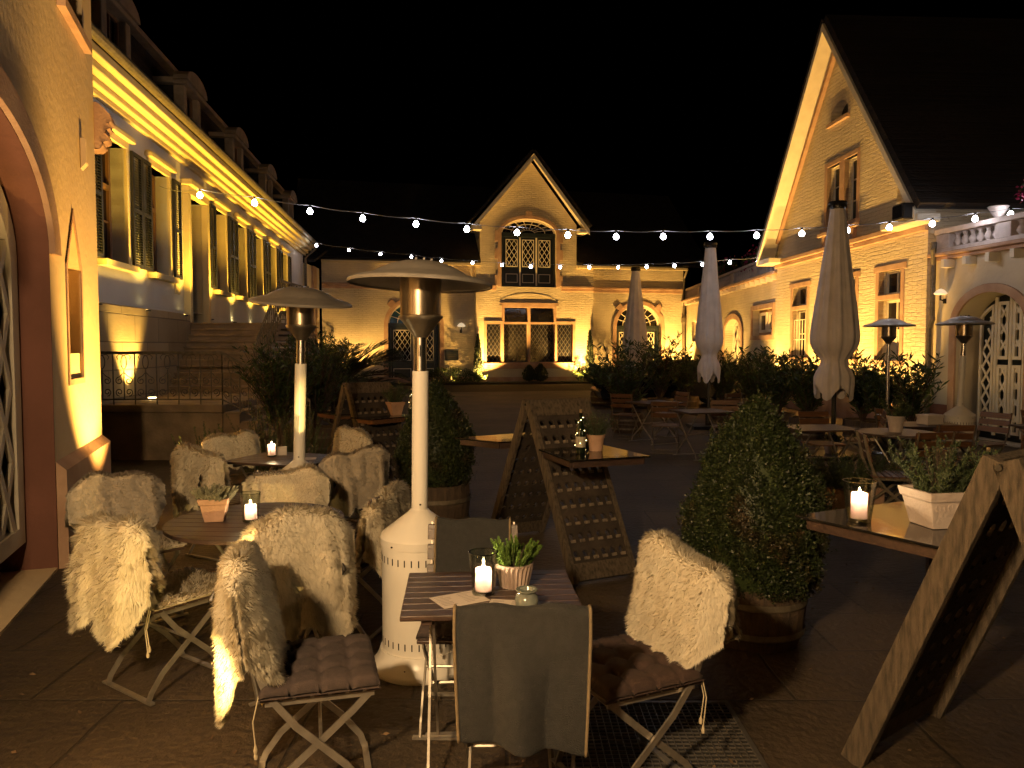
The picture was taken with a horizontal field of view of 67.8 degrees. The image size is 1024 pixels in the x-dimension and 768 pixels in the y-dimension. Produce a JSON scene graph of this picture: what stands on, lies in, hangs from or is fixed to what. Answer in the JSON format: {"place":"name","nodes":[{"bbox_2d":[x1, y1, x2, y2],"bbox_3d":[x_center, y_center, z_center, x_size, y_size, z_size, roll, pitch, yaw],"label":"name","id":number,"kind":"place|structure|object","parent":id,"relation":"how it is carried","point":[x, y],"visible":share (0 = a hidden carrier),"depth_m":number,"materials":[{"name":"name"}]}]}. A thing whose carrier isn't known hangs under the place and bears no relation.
{"place":"outdoors","nodes":[
{"label":"outdoors","id":0,"kind":"place"},
{"bbox_2d":[394,384,592,392],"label":"step","id":1,"kind":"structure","parent":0,"point":[517,387],"depth_m":32.78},
{"bbox_2d":[0,390,1023,767],"bbox_3d":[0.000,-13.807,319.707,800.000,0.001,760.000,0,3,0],"label":"courtyard paving","id":2,"kind":"structure","parent":0,"point":[796,712],"depth_m":4.00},
{"bbox_2d":[0,0,110,634],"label":"tower","id":3,"kind":"structure","parent":2,"relation":"on","point":[55,445],"depth_m":5.90,"materials":[{"name":"paint"}]},
{"bbox_2d":[56,0,91,53],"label":"upper window","id":4,"kind":"structure","parent":3,"relation":"in","point":[64,6],"depth_m":6.67,"materials":[{"name":"brown wood"}]},
{"bbox_2d":[65,208,84,385],"bbox_3d":[-4.053,-0.764,6.622,0.462,1.537,0.626,-1,3,-19],"label":"slit window","id":5,"kind":"structure","parent":3,"relation":"in","point":[73,358],"depth_m":6.71,"materials":[{"name":"stone"}]},
{"bbox_2d":[93,102,114,153],"bbox_3d":[-4.191,-2.606,7.796,0.211,0.477,0.241,-1,3,-19],"label":"corbel","id":6,"kind":"object","parent":3,"relation":"attached to","point":[104,124],"visible":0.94,"depth_m":7.70,"materials":[{"name":"stone"}]},
{"bbox_2d":[102,583,215,706],"bbox_3d":[-1.827,1.118,3.971,0.480,0.866,0.533,2,3,35],"label":"folding chair","id":7,"kind":"object","parent":2,"relation":"on","point":[174,626],"visible":0.3,"depth_m":3.91,"materials":[{"name":"wood"}]},
{"bbox_2d":[62,508,169,652],"bbox_3d":[-1.965,0.921,3.761,0.712,0.665,0.365,2,3,35],"label":"sheepskin","id":8,"kind":"object","parent":7,"relation":"on","point":[115,569],"visible":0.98,"depth_m":3.61,"materials":[{"name":"fur"}]},
{"bbox_2d":[144,566,217,657],"bbox_3d":[-1.791,1.170,4.023,0.515,0.291,0.534,2,3,35],"label":"seat cushion","id":9,"kind":"object","parent":7,"relation":"on","point":[186,584],"visible":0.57,"depth_m":3.93,"materials":[{"name":"fabric"}]},
{"bbox_2d":[133,475,188,627],"bbox_3d":[-2.454,1.071,4.939,0.533,0.866,0.480,3,4,42],"label":"folding chair","id":10,"kind":"object","parent":2,"relation":"on","point":[174,558],"visible":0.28,"depth_m":4.94,"materials":[{"name":"wood"}]},
{"bbox_2d":[65,470,166,532],"bbox_3d":[-2.627,0.776,5.080,0.258,0.447,0.654,3,4,42],"label":"sheepskin","id":11,"kind":"object","parent":10,"relation":"on","point":[127,492],"visible":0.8,"depth_m":5.03,"materials":[{"name":"grey fur"}]},
{"bbox_2d":[91,0,318,434],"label":"shuttered house","id":12,"kind":"structure","parent":2,"relation":"on","point":[224,256],"depth_m":15.19,"materials":[{"name":"white paint"}]},
{"bbox_2d":[95,125,144,272],"bbox_3d":[-6.621,-3.056,12.491,0.460,2.330,2.180,0,3,-7],"label":"window","id":13,"kind":"structure","parent":12,"relation":"in","point":[121,138],"depth_m":12.98,"materials":[{"name":"beige paint"}]},
{"bbox_2d":[142,150,182,283],"bbox_3d":[-6.871,-3.162,14.664,0.460,2.330,2.180,0,3,-7],"label":"window","id":14,"kind":"structure","parent":12,"relation":"in","point":[152,161],"depth_m":15.14,"materials":[{"name":"beige paint"}]},
{"bbox_2d":[209,197,234,297],"bbox_3d":[-7.370,-3.373,19.010,0.460,2.330,2.180,0,3,-7],"label":"window","id":15,"kind":"structure","parent":12,"relation":"in","point":[217,205],"depth_m":19.50,"materials":[{"name":"beige paint"}]},
{"bbox_2d":[234,212,253,301],"bbox_3d":[-7.620,-3.479,21.183,0.460,2.330,2.180,0,3,-7],"label":"window","id":16,"kind":"structure","parent":12,"relation":"in","point":[239,220],"depth_m":21.68,"materials":[{"name":"beige paint"}]},
{"bbox_2d":[252,225,268,305],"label":"window","id":17,"kind":"structure","parent":12,"relation":"in","point":[256,231],"depth_m":23.85,"materials":[{"name":"beige paint"}]},
{"bbox_2d":[101,323,318,459],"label":"stone terrace","id":18,"kind":"structure","parent":2,"relation":"on","point":[142,430],"depth_m":11.84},
{"bbox_2d":[101,351,310,448],"bbox_3d":[-5.312,0.277,11.777,4.398,1.562,0.020,0,3,0],"label":"iron railing","id":19,"kind":"object","parent":18,"relation":"on","point":[229,357],"visible":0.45,"depth_m":11.76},
{"bbox_2d":[253,279,304,389],"bbox_3d":[-5.023,-1.113,16.991,0.022,2.352,4.369,0,3,0],"label":"iron railing","id":20,"kind":"object","parent":18,"relation":"on","point":[266,320],"visible":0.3,"depth_m":15.82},
{"bbox_2d":[185,493,243,560],"bbox_3d":[-2.442,0.999,6.435,0.480,0.866,0.533,1,3,28],"label":"folding chair","id":21,"kind":"object","parent":2,"relation":"on","point":[235,500],"visible":0.16,"depth_m":6.36,"materials":[{"name":"wood"}]},
{"bbox_2d":[169,442,231,517],"bbox_3d":[-2.556,0.804,6.211,0.650,0.674,0.324,1,3,28],"label":"sheepskin","id":22,"kind":"object","parent":21,"relation":"on","point":[193,466],"visible":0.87,"depth_m":6.15,"materials":[{"name":"fur"}]},
{"bbox_2d":[210,435,255,488],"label":"folding chair","id":23,"kind":"object","parent":2,"relation":"on","point":[238,479],"visible":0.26,"depth_m":7.47,"materials":[{"name":"wood"}]},
{"bbox_2d":[201,429,260,469],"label":"sheepskin","id":24,"kind":"object","parent":23,"relation":"on","point":[242,443],"visible":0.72,"depth_m":7.62,"materials":[{"name":"fur"}]},
{"bbox_2d":[162,502,343,554],"bbox_3d":[-1.490,1.159,4.462,1.000,0.740,0.995,0,3,4],"label":"round table","id":25,"kind":"object","parent":2,"relation":"on","point":[193,527],"visible":0.52,"depth_m":4.29,"materials":[{"name":"wood"}]},
{"bbox_2d":[189,483,238,521],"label":"potted plant","id":26,"kind":"object","parent":25,"relation":"on","point":[213,502],"visible":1,"depth_m":4.36,"materials":[{"name":"ceramic"}]},
{"bbox_2d":[219,402,312,473],"bbox_3d":[-2.709,0.762,8.550,0.959,1.147,0.872,2,3,33],"label":"rosemary bush","id":27,"kind":"object","parent":2,"relation":"on","point":[263,448],"visible":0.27,"depth_m":8.57,"materials":[{"name":"green plant"}]},
{"bbox_2d":[254,470,289,478],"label":"folding chair","id":28,"kind":"object","parent":2,"relation":"on","point":[280,472],"visible":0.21,"depth_m":5.42,"materials":[{"name":"wood"}]},
{"bbox_2d":[241,461,330,505],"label":"sheepskin","id":29,"kind":"object","parent":28,"relation":"on","point":[307,482],"visible":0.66,"depth_m":5.40,"materials":[{"name":"fur"}]},
{"bbox_2d":[227,452,329,478],"bbox_3d":[-2.040,1.039,6.909,0.860,0.738,0.695,1,3,18],"label":"folding table","id":30,"kind":"object","parent":2,"relation":"on","point":[261,459],"visible":0.42,"depth_m":6.75,"materials":[{"name":"wood"}]},
{"bbox_2d":[231,334,327,451],"bbox_3d":[-3.557,0.186,11.623,1.339,1.997,1.216,1,3,20],"label":"oleander","id":31,"kind":"object","parent":2,"relation":"on","point":[277,391],"visible":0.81,"depth_m":11.51,"materials":[{"name":"plant"}]},
{"bbox_2d":[246,627,319,706],"bbox_3d":[-1.212,1.118,3.973,0.480,0.866,0.533,-2,4,-38],"label":"folding chair","id":32,"kind":"object","parent":2,"relation":"on","point":[306,634],"visible":0.06,"depth_m":3.76,"materials":[{"name":"wood"}]},
{"bbox_2d":[234,502,358,641],"bbox_3d":[-1.060,0.930,3.765,0.665,0.703,0.348,-2,4,-38],"label":"sheepskin","id":33,"kind":"object","parent":32,"relation":"on","point":[307,550],"visible":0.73,"depth_m":3.71,"materials":[{"name":"fur"}]},
{"bbox_2d":[248,285,351,470],"bbox_3d":[-1.629,0.348,5.927,0.776,2.229,0.775,0,3,0],"label":"patio heater","id":34,"kind":"object","parent":2,"relation":"on","point":[300,303],"visible":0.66,"depth_m":5.81,"materials":[{"name":"white metal"}]},
{"bbox_2d":[267,406,333,469],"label":"rosemary bush","id":35,"kind":"object","parent":2,"relation":"on","point":[285,441],"visible":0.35,"depth_m":8.28,"materials":[{"name":"green plant"}]},
{"bbox_2d":[278,331,354,453],"bbox_3d":[-3.254,0.114,12.631,1.284,2.045,1.571,0,3,0],"label":"oleander","id":36,"kind":"object","parent":2,"relation":"on","point":[323,393],"visible":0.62,"depth_m":12.50,"materials":[{"name":"plant"}]},
{"bbox_2d":[303,247,329,372],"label":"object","id":37,"kind":"object","parent":2,"relation":"on","point":[313,271],"visible":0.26,"depth_m":33.48,"materials":[{"name":"beige paint"}]},
{"bbox_2d":[254,674,379,767],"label":"folding chair","id":38,"kind":"object","parent":2,"relation":"on","point":[364,695],"visible":0.36,"depth_m":2.88,"materials":[{"name":"wood"}]},
{"bbox_2d":[207,536,291,729],"bbox_3d":[-1.013,0.918,2.974,0.297,0.688,0.674,-1,3,-15],"label":"sheepskin","id":39,"kind":"object","parent":38,"relation":"on","point":[248,631],"visible":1,"depth_m":2.73,"materials":[{"name":"fur"}]},
{"bbox_2d":[252,634,380,759],"bbox_3d":[-0.780,1.220,3.047,0.462,0.286,0.476,-1,3,-15],"label":"seat cushion","id":40,"kind":"object","parent":38,"relation":"on","point":[328,664],"visible":0.88,"depth_m":2.93,"materials":[{"name":"fabric"}]},
{"bbox_2d":[296,495,381,639],"bbox_3d":[-0.995,1.083,4.707,0.533,0.866,0.480,1,3,14],"label":"folding chair","id":41,"kind":"object","parent":2,"relation":"on","point":[360,564],"visible":0.1,"depth_m":4.58,"materials":[{"name":"wood"}]},
{"bbox_2d":[354,479,411,578],"bbox_3d":[-0.793,0.884,4.649,0.342,0.580,0.655,1,3,14],"label":"sheepskin","id":42,"kind":"object","parent":41,"relation":"on","point":[391,505],"visible":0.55,"depth_m":4.41,"materials":[{"name":"fur"}]},
{"bbox_2d":[279,337,411,427],"bbox_3d":[-3.234,0.050,14.534,2.711,1.988,2.674,0,3,0],"label":"palm","id":43,"kind":"object","parent":2,"relation":"on","point":[357,366],"visible":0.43,"depth_m":14.36,"materials":[{"name":"green plant"}]},
{"bbox_2d":[345,508,360,540],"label":"folding chair","id":44,"kind":"object","parent":2,"relation":"on","point":[359,513],"visible":0.1,"depth_m":6.72,"materials":[{"name":"wood"}]},
{"bbox_2d":[318,443,390,517],"bbox_3d":[-1.306,0.822,6.349,0.656,0.643,0.260,-2,4,-38],"label":"sheepskin","id":45,"kind":"object","parent":44,"relation":"on","point":[358,476],"visible":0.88,"depth_m":6.27,"materials":[{"name":"grey fur"}]},
{"bbox_2d":[344,435,367,521],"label":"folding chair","id":46,"kind":"object","parent":2,"relation":"on","point":[355,511],"visible":0.11,"depth_m":7.53,"materials":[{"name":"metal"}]},
{"bbox_2d":[332,424,372,453],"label":"sheepskin","id":47,"kind":"object","parent":46,"relation":"on","point":[347,439],"visible":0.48,"depth_m":7.63,"materials":[{"name":"fur"}]},
{"bbox_2d":[327,381,402,482],"bbox_3d":[-1.780,0.640,9.372,0.630,1.331,1.492,-2,3,-37],"label":"riddling rack","id":48,"kind":"object","parent":2,"relation":"on","point":[365,399],"visible":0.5,"depth_m":9.18,"materials":[{"name":"brown wood"}]},
{"bbox_2d":[347,257,491,685],"bbox_3d":[-0.493,0.437,4.145,0.778,2.225,0.778,0,3,0],"label":"patio heater","id":49,"kind":"object","parent":2,"relation":"on","point":[419,285],"visible":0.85,"depth_m":4.02,"materials":[{"name":"white metal"}]},
{"bbox_2d":[390,377,477,518],"bbox_3d":[-0.758,0.662,7.389,0.886,1.458,0.851,0,3,0],"label":"box topiary","id":50,"kind":"object","parent":2,"relation":"on","point":[450,462],"visible":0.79,"depth_m":7.17,"materials":[{"name":"plant"}]},
{"bbox_2d":[412,522,517,739],"bbox_3d":[-0.199,1.136,3.606,0.480,0.866,0.533,0,3,1],"label":"folding chair","id":51,"kind":"object","parent":2,"relation":"on","point":[430,554],"visible":0.17,"depth_m":3.56,"materials":[{"name":"wood"}]},
{"bbox_2d":[433,516,510,571],"bbox_3d":[-0.196,0.860,3.796,0.382,0.387,0.171,0,3,1],"label":"blanket","id":52,"kind":"object","parent":51,"relation":"on","point":[456,541],"visible":0.69,"depth_m":3.79,"materials":[{"name":"grey fabric"}]},
{"bbox_2d":[400,570,581,767],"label":"folding table","id":53,"kind":"object","parent":2,"relation":"on","point":[421,590],"visible":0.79,"depth_m":3.14,"materials":[{"name":"wood"}]},
{"bbox_2d":[430,590,489,608],"bbox_3d":[-0.208,0.856,3.034,0.200,0.002,0.145,-2,3,-30],"label":"menu sheet","id":54,"kind":"object","parent":53,"relation":"on","point":[457,599],"visible":0.98,"depth_m":3.03,"materials":[{"name":"paper"}]},
{"bbox_2d":[469,548,497,596],"bbox_3d":[-0.116,0.767,3.105,0.121,0.171,0.121,0,3,0],"label":"candle","id":55,"kind":"object","parent":53,"relation":"on","point":[483,578],"depth_m":3.08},
{"bbox_2d":[490,534,542,589],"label":"potted plant","id":56,"kind":"object","parent":53,"relation":"on","point":[514,566],"visible":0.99,"depth_m":3.15,"materials":[{"name":"green plant"}]},
{"bbox_2d":[295,149,703,381],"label":"stable wing","id":57,"kind":"structure","parent":2,"relation":"on","point":[519,316],"depth_m":36.90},
{"bbox_2d":[388,323,438,376],"bbox_3d":[-4.682,-1.475,36.228,2.375,2.824,0.150,-1,3,-13],"label":"door","id":58,"kind":"structure","parent":57,"relation":"in","point":[403,339],"depth_m":36.15,"materials":[{"name":"teal paint"}]},
{"bbox_2d":[501,232,554,286],"bbox_3d":[0.768,-5.982,36.789,2.681,2.575,0.150,-1,3,-13],"label":"door","id":59,"kind":"structure","parent":57,"relation":"in","point":[523,249],"depth_m":36.77,"materials":[{"name":"teal paint"}]},
{"bbox_2d":[483,303,576,368],"bbox_3d":[0.859,-2.330,36.835,4.621,3.154,0.392,-1,3,-13],"label":"window","id":60,"kind":"structure","parent":57,"relation":"in","point":[526,334],"depth_m":36.90,"materials":[{"name":"stone"}]},
{"bbox_2d":[464,743,575,767],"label":"folding chair","id":61,"kind":"object","parent":2,"relation":"on","point":[469,747],"visible":0.06,"depth_m":2.85,"materials":[{"name":"wood"}]},
{"bbox_2d":[452,602,592,757],"bbox_3d":[0.035,0.976,2.537,0.462,0.491,0.177,0,3,0],"label":"blanket","id":62,"kind":"object","parent":61,"relation":"hanging from","point":[522,681],"visible":1,"depth_m":2.50,"materials":[{"name":"grey fabric"}]},
{"bbox_2d":[491,397,635,585],"bbox_3d":[0.363,0.790,6.367,0.590,1.338,1.610,-1,3,-26],"label":"riddling rack","id":63,"kind":"object","parent":2,"relation":"on","point":[551,423],"visible":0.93,"depth_m":6.04,"materials":[{"name":"brown wood"}]},
{"bbox_2d":[455,433,531,448],"bbox_3d":[-0.031,0.506,6.714,0.788,0.063,0.535,-2,3,-32],"label":"shelf board","id":64,"kind":"object","parent":63,"relation":"on","point":[501,441],"visible":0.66,"depth_m":6.60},
{"bbox_2d":[539,445,650,467],"bbox_3d":[0.585,0.550,5.795,0.652,0.063,0.690,-1,3,-23],"label":"shelf board","id":65,"kind":"object","parent":63,"relation":"on","point":[569,457],"visible":0.98,"depth_m":5.59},
{"bbox_2d":[576,409,615,450],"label":"potted plant","id":66,"kind":"object","parent":65,"relation":"on","point":[596,431],"visible":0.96,"depth_m":5.84,"materials":[{"name":"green plant"}]},
{"bbox_2d":[586,337,663,433],"bbox_3d":[2.329,-0.001,15.673,1.716,1.978,1.518,0,3,0],"label":"oleander","id":67,"kind":"object","parent":2,"relation":"on","point":[630,383],"visible":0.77,"depth_m":15.41,"materials":[{"name":"plant"}]},
{"bbox_2d":[551,661,702,767],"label":"folding chair","id":68,"kind":"object","parent":2,"relation":"on","point":[644,734],"visible":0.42,"depth_m":2.91,"materials":[{"name":"wood"}]},
{"bbox_2d":[591,633,706,733],"bbox_3d":[0.459,1.223,3.071,0.462,0.279,0.466,-1,3,-25],"label":"seat cushion","id":69,"kind":"object","parent":68,"relation":"on","point":[624,666],"visible":0.7,"depth_m":2.93,"materials":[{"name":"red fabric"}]},
{"bbox_2d":[623,529,742,669],"bbox_3d":[0.699,0.875,3.164,0.310,0.505,0.616,-1,3,-25],"label":"sheepskin","id":70,"kind":"object","parent":68,"relation":"on","point":[682,609],"visible":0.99,"depth_m":3.05,"materials":[{"name":"fur"}]},
{"bbox_2d":[622,267,647,408],"bbox_3d":[3.549,-1.336,21.961,0.800,4.034,0.800,0,3,0],"label":"closed parasol","id":71,"kind":"object","parent":2,"relation":"on","point":[635,328],"visible":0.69,"depth_m":21.74,"materials":[{"name":"beige fabric"}]},
{"bbox_2d":[624,332,695,413],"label":"oleander","id":72,"kind":"object","parent":2,"relation":"on","point":[660,386],"visible":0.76,"depth_m":19.80,"materials":[{"name":"plant"}]},
{"bbox_2d":[553,701,768,767],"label":"drain grate","id":73,"kind":"object","parent":2,"relation":"on","point":[613,742],"visible":0.65,"depth_m":3.40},
{"bbox_2d":[590,359,747,405],"bbox_3d":[4.759,-0.042,22.625,4.625,1.385,1.780,0,3,-3],"label":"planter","id":74,"kind":"object","parent":2,"relation":"on","point":[699,390],"visible":0.2,"depth_m":21.80,"materials":[{"name":"black paint"}]},
{"bbox_2d":[662,345,701,408],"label":"oleander","id":75,"kind":"object","parent":2,"relation":"on","point":[686,379],"visible":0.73,"depth_m":20.80,"materials":[{"name":"plant"}]},
{"bbox_2d":[686,242,724,429],"bbox_3d":[4.242,-1.034,16.369,0.800,3.974,0.800,0,3,0],"label":"closed parasol","id":76,"kind":"object","parent":2,"relation":"on","point":[709,335],"visible":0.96,"depth_m":16.19,"materials":[{"name":"beige fabric"}]},
{"bbox_2d":[696,348,755,419],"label":"oleander","id":77,"kind":"object","parent":2,"relation":"on","point":[724,386],"visible":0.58,"depth_m":18.33,"materials":[{"name":"plant"}]},
{"bbox_2d":[681,261,776,398],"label":"terrace wing","id":78,"kind":"structure","parent":2,"relation":"on","point":[748,299],"depth_m":27.86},
{"bbox_2d":[724,345,783,419],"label":"oleander","id":79,"kind":"object","parent":2,"relation":"on","point":[749,387],"visible":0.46,"depth_m":16.91,"materials":[{"name":"plant"}]},
{"bbox_2d":[675,388,837,653],"bbox_3d":[1.473,0.779,4.538,0.969,1.502,0.946,0,3,0],"label":"box topiary","id":80,"kind":"object","parent":2,"relation":"on","point":[758,488],"visible":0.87,"depth_m":4.31,"materials":[{"name":"plant"}]},
{"bbox_2d":[748,348,817,423],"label":"oleander","id":81,"kind":"object","parent":2,"relation":"on","point":[781,397],"visible":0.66,"depth_m":15.47,"materials":[{"name":"plant"}]},
{"bbox_2d":[770,351,825,439],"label":"oleander","id":82,"kind":"object","parent":2,"relation":"on","point":[802,388],"visible":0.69,"depth_m":14.48,"materials":[{"name":"plant"}]},
{"bbox_2d":[798,410,845,471],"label":"folding chair","id":83,"kind":"object","parent":2,"relation":"on","point":[817,444],"visible":0.71,"depth_m":10.46,"materials":[{"name":"brown wood"}]},
{"bbox_2d":[787,424,856,477],"bbox_3d":[3.850,0.911,9.556,0.800,0.738,0.695,0,3,-6],"label":"folding table","id":84,"kind":"object","parent":2,"relation":"on","point":[809,429],"visible":0.6,"depth_m":9.40,"materials":[{"name":"wood"}]},
{"bbox_2d":[808,200,867,460],"bbox_3d":[5.080,-0.838,11.973,0.800,4.010,0.800,0,3,0],"label":"closed parasol","id":85,"kind":"object","parent":2,"relation":"on","point":[835,335],"visible":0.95,"depth_m":11.77,"materials":[{"name":"beige fabric"}]},
{"bbox_2d":[809,452,913,509],"bbox_3d":[3.650,1.036,8.103,1.338,0.644,0.814,0,3,-6],"label":"planter","id":86,"kind":"object","parent":2,"relation":"on","point":[835,474],"visible":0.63,"depth_m":7.99,"materials":[{"name":"wood"}]},
{"bbox_2d":[842,348,898,440],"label":"oleander","id":87,"kind":"object","parent":2,"relation":"on","point":[859,404],"visible":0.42,"depth_m":14.05,"materials":[{"name":"plant"}]},
{"bbox_2d":[856,368,907,445],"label":"oleander","id":88,"kind":"object","parent":2,"relation":"on","point":[876,394],"visible":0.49,"depth_m":13.56,"materials":[{"name":"plant"}]},
{"bbox_2d":[855,431,918,504],"bbox_3d":[3.815,0.934,7.767,0.533,0.866,0.480,1,3,15],"label":"folding chair","id":89,"kind":"object","parent":2,"relation":"on","point":[887,475],"visible":0.66,"depth_m":7.62,"materials":[{"name":"wood"}]},
{"bbox_2d":[863,318,915,455],"bbox_3d":[6.120,0.035,12.416,0.778,2.222,0.778,0,3,0],"label":"patio heater","id":90,"kind":"object","parent":2,"relation":"on","point":[888,326],"visible":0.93,"depth_m":12.33,"materials":[{"name":"metal"}]},
{"bbox_2d":[854,428,935,496],"bbox_3d":[4.550,0.936,9.056,0.900,0.740,0.895,0,3,0],"label":"round table","id":91,"kind":"object","parent":2,"relation":"on","point":[886,433],"visible":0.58,"depth_m":8.96,"materials":[{"name":"wood"}]},
{"bbox_2d":[880,398,914,431],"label":"potted plant","id":92,"kind":"object","parent":91,"relation":"on","point":[896,419],"visible":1,"depth_m":8.97,"materials":[{"name":"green plant"}]},
{"bbox_2d":[877,350,948,449],"bbox_3d":[6.972,0.244,13.255,1.039,1.724,1.045,0,3,0],"label":"oleander","id":93,"kind":"object","parent":2,"relation":"on","point":[912,394],"visible":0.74,"depth_m":13.16,"materials":[{"name":"plant"}]},
{"bbox_2d":[886,431,955,500],"bbox_3d":[4.358,0.915,8.159,0.480,0.866,0.533,0,3,-10],"label":"folding chair","id":94,"kind":"object","parent":2,"relation":"on","point":[927,436],"visible":0.3,"depth_m":7.93,"materials":[{"name":"brown wood"}]},
{"bbox_2d":[841,449,1023,767],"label":"riddling rack","id":95,"kind":"object","parent":2,"relation":"on","point":[973,571],"visible":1,"depth_m":3.11,"materials":[{"name":"brown wood"}]},
{"bbox_2d":[795,501,946,558],"bbox_3d":[1.853,0.661,3.526,0.738,0.063,0.718,-2,3,-32],"label":"shelf board","id":96,"kind":"object","parent":95,"relation":"on","point":[890,525],"visible":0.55,"depth_m":3.40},
{"bbox_2d":[842,478,877,522],"bbox_3d":[1.595,0.535,3.498,0.149,0.186,0.149,0,3,0],"label":"candle","id":97,"kind":"object","parent":96,"relation":"on","point":[859,504],"depth_m":3.47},
{"bbox_2d":[885,434,1000,528],"bbox_3d":[1.925,0.428,3.424,0.455,0.410,0.451,-2,3,-35],"label":"potted plant","id":98,"kind":"object","parent":96,"relation":"on","point":[932,500],"visible":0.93,"depth_m":3.37,"materials":[{"name":"green plant"}]},
{"bbox_2d":[935,315,994,465],"bbox_3d":[6.753,0.084,11.418,0.778,2.222,0.778,0,3,0],"label":"patio heater","id":99,"kind":"object","parent":2,"relation":"on","point":[959,413],"visible":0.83,"depth_m":11.30,"materials":[{"name":"white metal"}]},
{"bbox_2d":[924,211,1023,448],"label":"terrace wing","id":100,"kind":"structure","parent":2,"relation":"on","point":[981,278],"depth_m":14.24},
{"bbox_2d":[956,411,1012,476],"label":"folding chair","id":101,"kind":"object","parent":2,"relation":"on","point":[990,444],"visible":0.66,"depth_m":10.28,"materials":[{"name":"brown wood"}]},
{"bbox_2d":[132,0,1023,344],"label":"sky","id":102,"kind":"structure","parent":0,"point":[693,103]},
{"bbox_2d":[756,15,1023,421],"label":"gabled house","id":103,"kind":"structure","parent":0,"point":[925,115],"depth_m":17.46,"materials":[{"name":"paint"}]},
{"bbox_2d":[160,186,1023,239],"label":"festoon lights","id":104,"kind":"object","parent":103,"relation":"hanging from","point":[615,236],"visible":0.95,"depth_m":13.28,"materials":[{"name":"white glass"}]},
{"bbox_2d":[788,280,810,360],"bbox_3d":[8.106,-1.743,21.321,0.330,2.190,1.375,0,3,-3],"label":"window","id":105,"kind":"structure","parent":103,"relation":"in","point":[803,316],"depth_m":21.53,"materials":[{"name":"stone"}]},
{"bbox_2d":[820,156,841,232],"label":"window","id":106,"kind":"structure","parent":103,"relation":"in","point":[838,170],"depth_m":19.58,"materials":[{"name":"wood"}]},
{"bbox_2d":[841,147,859,223],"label":"window","id":107,"kind":"structure","parent":103,"relation":"in","point":[855,173],"depth_m":18.63,"materials":[{"name":"wood"}]},
{"bbox_2d":[869,261,906,364],"bbox_3d":[8.336,-1.519,16.715,0.330,2.190,1.323,0,3,-3],"label":"window","id":108,"kind":"structure","parent":103,"relation":"in","point":[895,279],"depth_m":16.87,"materials":[{"name":"stone"}]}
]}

